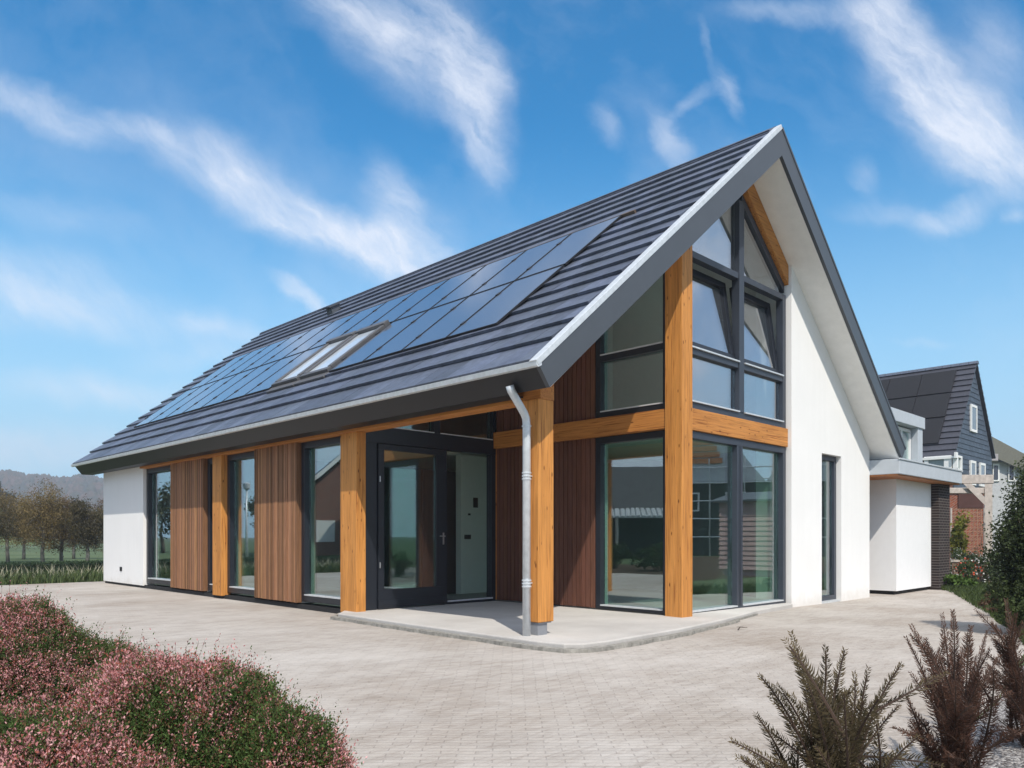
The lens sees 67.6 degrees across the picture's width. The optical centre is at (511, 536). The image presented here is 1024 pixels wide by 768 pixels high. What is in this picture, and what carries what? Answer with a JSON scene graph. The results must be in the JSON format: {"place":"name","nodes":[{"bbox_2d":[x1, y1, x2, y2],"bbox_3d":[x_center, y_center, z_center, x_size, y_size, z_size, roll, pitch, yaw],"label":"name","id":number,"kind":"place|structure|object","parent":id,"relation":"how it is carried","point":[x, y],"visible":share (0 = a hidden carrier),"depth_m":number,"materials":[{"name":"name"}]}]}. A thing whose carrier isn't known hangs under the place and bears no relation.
{"place":"outdoors","nodes":[
{"label":"outdoors","id":0,"kind":"place"},
{"bbox_2d":[0,508,59,544],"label":"terrain","id":1,"kind":"structure","parent":0,"point":[19,540],"depth_m":118.76,"materials":[{"name":"green plant"}]},
{"bbox_2d":[3,492,15,506],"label":"dark tree","id":2,"kind":"object","parent":1,"relation":"on","point":[9,496],"visible":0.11,"depth_m":152.31,"materials":[{"name":"brown plant"}]},
{"bbox_2d":[0,563,103,584],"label":"tall grass","id":3,"kind":"structure","parent":0,"point":[21,579],"depth_m":20.25,"materials":[{"name":"green plant"}]},
{"bbox_2d":[0,581,1023,767],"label":"paving","id":4,"kind":"structure","parent":0,"point":[406,699],"depth_m":6.80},
{"bbox_2d":[728,630,949,767],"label":"feathery shrub","id":5,"kind":"object","parent":4,"relation":"on","point":[825,726],"visible":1,"depth_m":2.66,"materials":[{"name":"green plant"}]},
{"bbox_2d":[0,539,1023,767],"bbox_3d":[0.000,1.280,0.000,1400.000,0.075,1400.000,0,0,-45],"label":"ground","id":6,"kind":"structure","parent":0,"point":[32,553],"depth_m":53.70,"materials":[{"name":"green plant"}]},
{"bbox_2d":[0,496,22,542],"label":"deciduous tree","id":7,"kind":"object","parent":6,"relation":"on","point":[3,531],"visible":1,"depth_m":33.33,"materials":[{"name":"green plant"}]},
{"bbox_2d":[0,487,39,561],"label":"deciduous tree","id":8,"kind":"object","parent":6,"relation":"on","point":[7,544],"visible":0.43,"depth_m":35.92,"materials":[{"name":"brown plant"}]},
{"bbox_2d":[0,499,50,559],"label":"deciduous tree","id":9,"kind":"object","parent":6,"relation":"on","point":[24,552],"visible":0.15,"depth_m":40.93,"materials":[{"name":"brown plant"}]},
{"bbox_2d":[11,476,73,561],"bbox_3d":[-20.833,-0.656,33.956,2.549,4.029,2.453,0,0,-45],"label":"deciduous tree","id":10,"kind":"object","parent":6,"relation":"on","point":[42,503],"visible":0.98,"depth_m":33.77,"materials":[{"name":"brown plant"}]},
{"bbox_2d":[0,560,103,576],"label":"clipped hedge","id":11,"kind":"object","parent":6,"relation":"on","point":[61,565],"visible":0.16,"depth_m":21.55,"materials":[{"name":"green plant"}]},
{"bbox_2d":[32,494,80,560],"bbox_3d":[-20.647,-0.287,34.923,2.262,3.283,2.256,0,0,-45],"label":"deciduous tree","id":12,"kind":"object","parent":6,"relation":"on","point":[61,545],"visible":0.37,"depth_m":34.68,"materials":[{"name":"brown plant"}]},
{"bbox_2d":[56,500,98,558],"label":"deciduous tree","id":13,"kind":"object","parent":6,"relation":"on","point":[73,554],"visible":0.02,"depth_m":42.95,"materials":[{"name":"brown plant"}]},
{"bbox_2d":[64,493,103,560],"bbox_3d":[-18.375,-0.246,33.070,1.814,3.205,2.272,0,0,-45],"label":"deciduous tree","id":14,"kind":"object","parent":6,"relation":"on","point":[86,531],"visible":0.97,"depth_m":32.80,"materials":[{"name":"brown plant"}]},
{"bbox_2d":[87,498,103,551],"bbox_3d":[-20.152,-0.302,38.046,2.322,3.311,2.420,0,0,-12],"label":"deciduous tree","id":15,"kind":"object","parent":6,"relation":"on","point":[101,523],"visible":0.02,"depth_m":37.76,"materials":[{"name":"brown plant"}]},
{"bbox_2d":[71,124,905,635],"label":"house","id":16,"kind":"structure","parent":6,"relation":"on","point":[661,394],"depth_m":13.69,"materials":[{"name":"white paint"}]},
{"bbox_2d":[146,465,169,585],"bbox_3d":[-8.028,-0.243,17.557,0.132,2.695,1.690,0,0,-45],"label":"window","id":17,"kind":"structure","parent":16,"relation":"in","point":[149,472],"depth_m":18.07,"materials":[{"name":"black metal"}]},
{"bbox_2d":[208,458,212,590],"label":"window","id":18,"kind":"structure","parent":16,"relation":"in","point":[210,461],"depth_m":15.62,"materials":[{"name":"black metal"}]},
{"bbox_2d":[227,451,253,594],"bbox_3d":[-5.100,-0.243,14.609,0.132,2.695,1.300,0,0,-45],"label":"window","id":19,"kind":"structure","parent":16,"relation":"in","point":[231,459],"depth_m":14.99,"materials":[{"name":"black metal"}]},
{"bbox_2d":[301,436,339,605],"bbox_3d":[-3.046,-0.243,12.540,0.132,2.695,1.410,0,0,-45],"label":"window","id":20,"kind":"structure","parent":16,"relation":"in","point":[306,447],"depth_m":12.95,"materials":[{"name":"black metal"}]},
{"bbox_2d":[377,443,445,608],"bbox_3d":[-1.615,-0.155,12.434,1.350,2.590,0.139,0,0,-45],"label":"door","id":21,"kind":"structure","parent":16,"relation":"in","point":[435,594],"depth_m":12.56,"materials":[{"name":"black metal"}]},
{"bbox_2d":[421,469,455,593],"bbox_3d":[-1.389,-0.073,15.165,1.000,2.455,0.040,0,0,-45],"label":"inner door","id":22,"kind":"structure","parent":16,"relation":"in","point":[426,474],"depth_m":14.95,"materials":[{"name":"glass"}]},
{"bbox_2d":[596,430,664,613],"bbox_3d":[1.851,-0.210,11.738,0.132,2.710,1.370,0,0,-45],"label":"window","id":23,"kind":"structure","parent":16,"relation":"in","point":[600,442],"depth_m":12.13,"materials":[{"name":"black metal"}]},
{"bbox_2d":[596,273,664,417],"bbox_3d":[1.851,-3.058,11.738,0.132,2.387,1.370,0,0,-45],"label":"window","id":24,"kind":"structure","parent":16,"relation":"in","point":[602,357],"depth_m":11.83,"materials":[{"name":"black metal"}]},
{"bbox_2d":[692,431,785,612],"bbox_3d":[3.658,-0.198,12.573,3.470,2.795,0.132,0,0,-45],"label":"window","id":25,"kind":"structure","parent":16,"relation":"in","point":[737,445],"depth_m":12.61,"materials":[{"name":"black metal"}]},
{"bbox_2d":[692,195,785,427],"bbox_3d":[3.651,-3.927,12.581,3.470,3.994,0.190,0,0,-45],"label":"window","id":26,"kind":"structure","parent":16,"relation":"in","point":[741,214],"depth_m":12.65,"materials":[{"name":"metal"}]},
{"bbox_2d":[822,454,839,603],"bbox_3d":[6.163,-0.145,15.026,0.920,2.890,0.200,0,0,-45],"label":"window","id":27,"kind":"structure","parent":16,"relation":"in","point":[831,597],"depth_m":15.30,"materials":[{"name":"black metal"}]},
{"bbox_2d":[870,458,962,594],"bbox_3d":[7.254,-0.115,19.802,4.440,3.030,6.720,0,0,-45],"label":"annex","id":28,"kind":"object","parent":6,"relation":"on","point":[909,525],"visible":0.43,"depth_m":17.38,"materials":[{"name":"paint"}]},
{"bbox_2d":[878,361,995,507],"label":"slate house","id":29,"kind":"structure","parent":6,"relation":"on","point":[947,403],"depth_m":42.13,"materials":[{"name":"grey tile"}]},
{"bbox_2d":[891,407,924,461],"bbox_3d":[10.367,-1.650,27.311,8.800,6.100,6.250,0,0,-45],"label":"dormer","id":30,"kind":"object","parent":29,"relation":"attached to","point":[911,427],"depth_m":26.86,"materials":[{"name":"white paint"}]},
{"bbox_2d":[898,426,910,459],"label":"dormer window","id":31,"kind":"structure","parent":30,"relation":"in","point":[901,429],"depth_m":26.90,"materials":[{"name":"white paint"}]},
{"bbox_2d":[924,455,961,469],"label":"corner window","id":32,"kind":"structure","parent":29,"relation":"in","point":[957,462],"depth_m":39.74,"materials":[{"name":"white paint"}]},
{"bbox_2d":[969,460,975,484],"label":"window","id":33,"kind":"structure","parent":29,"relation":"in","point":[972,466],"depth_m":41.78,"materials":[{"name":"white paint"}]},
{"bbox_2d":[970,404,976,432],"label":"window","id":34,"kind":"structure","parent":29,"relation":"in","point":[973,408],"depth_m":41.91,"materials":[{"name":"white paint"}]},
{"bbox_2d":[979,462,985,486],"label":"window","id":35,"kind":"structure","parent":29,"relation":"in","point":[982,466],"depth_m":43.18,"materials":[{"name":"white paint"}]},
{"bbox_2d":[943,573,977,585],"bbox_3d":[10.906,1.118,18.732,0.810,0.443,0.550,0,0,16],"label":"plant","id":36,"kind":"object","parent":6,"relation":"on","point":[955,579],"visible":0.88,"depth_m":18.62,"materials":[{"name":"green plant"}]},
{"bbox_2d":[950,547,978,573],"bbox_3d":[12.620,0.865,21.462,1.141,1.135,0.962,0,0,-21],"label":"flowering shrub","id":37,"kind":"object","parent":6,"relation":"on","point":[959,554],"visible":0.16,"depth_m":21.49,"materials":[{"name":"green plant"}]},
{"bbox_2d":[950,493,984,558],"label":"brick outbuilding","id":38,"kind":"structure","parent":6,"relation":"on","point":[969,502],"depth_m":29.00,"materials":[{"name":"red brick"}]},
{"bbox_2d":[950,508,984,569],"bbox_3d":[13.705,0.289,23.000,1.057,2.279,0.060,0,0,0],"label":"trellis","id":39,"kind":"object","parent":6,"relation":"on","point":[973,531],"visible":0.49,"depth_m":22.99,"materials":[{"name":"wood"}]},
{"bbox_2d":[950,510,972,562],"bbox_3d":[13.314,0.279,22.715,1.044,2.138,0.611,0,0,-45],"label":"climbing plant","id":40,"kind":"object","parent":39,"relation":"attached to","point":[958,539],"visible":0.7,"depth_m":22.55,"materials":[{"name":"green plant"}]},
{"bbox_2d":[951,560,990,582],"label":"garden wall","id":41,"kind":"structure","parent":6,"relation":"on","point":[953,563],"depth_m":21.00,"materials":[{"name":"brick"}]},
{"bbox_2d":[919,666,1023,767],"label":"gravel","id":42,"kind":"structure","parent":6,"relation":"on","point":[1010,755],"depth_m":4.40,"materials":[{"name":"grey gravel"}]},
{"bbox_2d":[889,609,1023,767],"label":"feathery shrub","id":43,"kind":"object","parent":42,"relation":"on","point":[956,724],"visible":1,"depth_m":3.58,"materials":[{"name":"brown plant"}]},
{"bbox_2d":[973,598,1023,747],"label":"feathery shrub","id":44,"kind":"object","parent":42,"relation":"on","point":[1010,660],"visible":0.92,"depth_m":4.41,"materials":[{"name":"brown plant"}]},
{"bbox_2d":[950,475,993,559],"bbox_3d":[15.138,-0.373,25.595,2.155,3.347,0.310,0,0,0],"label":"pergola","id":45,"kind":"object","parent":6,"relation":"on","point":[968,481],"visible":0.41,"depth_m":25.50,"materials":[{"name":"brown wood"}]},
{"bbox_2d":[950,550,1000,583],"bbox_3d":[12.445,0.813,20.556,1.878,1.076,0.966,0,0,-30],"label":"flowering shrub","id":46,"kind":"object","parent":6,"relation":"on","point":[979,576],"visible":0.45,"depth_m":20.45,"materials":[{"name":"green plant"}]},
{"bbox_2d":[940,579,1023,644],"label":"verge grass","id":47,"kind":"structure","parent":6,"relation":"on","point":[970,593],"depth_m":15.83,"materials":[{"name":"green plant"}]},
{"bbox_2d":[955,557,982,580],"bbox_3d":[11.696,0.864,19.571,0.583,0.658,0.647,0,0,-45],"label":"bush","id":48,"kind":"object","parent":47,"relation":"on","point":[968,566],"visible":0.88,"depth_m":19.54,"materials":[{"name":"green plant"}]},
{"bbox_2d":[979,581,990,593],"bbox_3d":[9.867,1.111,15.548,0.642,0.474,0.872,0,0,28],"label":"ground cover plant","id":49,"kind":"object","parent":6,"relation":"on","point":[986,589],"visible":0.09,"depth_m":15.53,"materials":[{"name":"green plant"}]},
{"bbox_2d":[971,456,1023,630],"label":"evergreen tree","id":50,"kind":"object","parent":6,"relation":"on","point":[1009,550],"visible":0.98,"depth_m":9.62,"materials":[{"name":"green plant"}]},
{"bbox_2d":[977,592,1023,611],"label":"ground cover plant","id":51,"kind":"object","parent":6,"relation":"on","point":[982,602],"visible":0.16,"depth_m":12.20,"materials":[{"name":"green plant"}]},
{"bbox_2d":[980,458,1023,563],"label":"evergreen tree","id":52,"kind":"object","parent":6,"relation":"on","point":[1015,477],"visible":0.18,"depth_m":22.58,"materials":[{"name":"green plant"}]},
{"bbox_2d":[992,437,1023,550],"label":"pale house","id":53,"kind":"structure","parent":6,"relation":"on","point":[1006,455],"depth_m":60.00,"materials":[{"name":"white paint"}]},
{"bbox_2d":[993,464,998,480],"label":"window","id":54,"kind":"structure","parent":53,"relation":"in","point":[995,466],"depth_m":59.84,"materials":[{"name":"white paint"}]},
{"bbox_2d":[1008,464,1014,480],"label":"window","id":55,"kind":"structure","parent":53,"relation":"in","point":[1010,467],"depth_m":59.87,"materials":[{"name":"white paint"}]},
{"bbox_2d":[0,0,1023,477],"label":"sky","id":56,"kind":"structure","parent":0,"point":[183,182],"materials":[{"name":"blue"}]},
{"bbox_2d":[338,601,792,647],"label":"terrace","id":57,"kind":"structure","parent":0,"point":[569,627],"depth_m":10.40,"materials":[{"name":"concrete"}]},
{"bbox_2d":[330,613,757,652],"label":"kerb","id":58,"kind":"structure","parent":57,"relation":"attached to","point":[550,648],"depth_m":9.00,"materials":[{"name":"grey concrete"}]},
{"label":"hills","id":59,"kind":"structure","parent":0,"visible":0},
{"bbox_2d":[0,469,103,537],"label":"forest","id":60,"kind":"object","parent":59,"relation":"on","point":[81,485],"visible":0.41,"depth_m":489.75,"materials":[{"name":"plant"}]},
{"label":"soil","id":61,"kind":"structure","parent":0,"visible":0},
{"bbox_2d":[0,576,167,711],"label":"heather shrub","id":62,"kind":"object","parent":61,"relation":"on","point":[45,643],"visible":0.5,"depth_m":4.21,"materials":[{"name":"pink plant"}]},
{"bbox_2d":[0,677,195,767],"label":"heather shrub","id":63,"kind":"object","parent":61,"relation":"on","point":[28,730],"visible":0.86,"depth_m":2.70,"materials":[{"name":"pink plant"}]},
{"bbox_2d":[1,696,205,767],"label":"heather shrub","id":64,"kind":"object","parent":61,"relation":"on","point":[138,762],"visible":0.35,"depth_m":2.72,"materials":[{"name":"pink plant"}]},
{"bbox_2d":[40,629,324,767],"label":"heather shrub","id":65,"kind":"object","parent":61,"relation":"on","point":[208,702],"visible":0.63,"depth_m":3.03,"materials":[{"name":"pink plant"}]},
{"bbox_2d":[211,679,366,767],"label":"heather shrub","id":66,"kind":"object","parent":61,"relation":"on","point":[284,737],"visible":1,"depth_m":2.96,"materials":[{"name":"green plant"}]}
]}

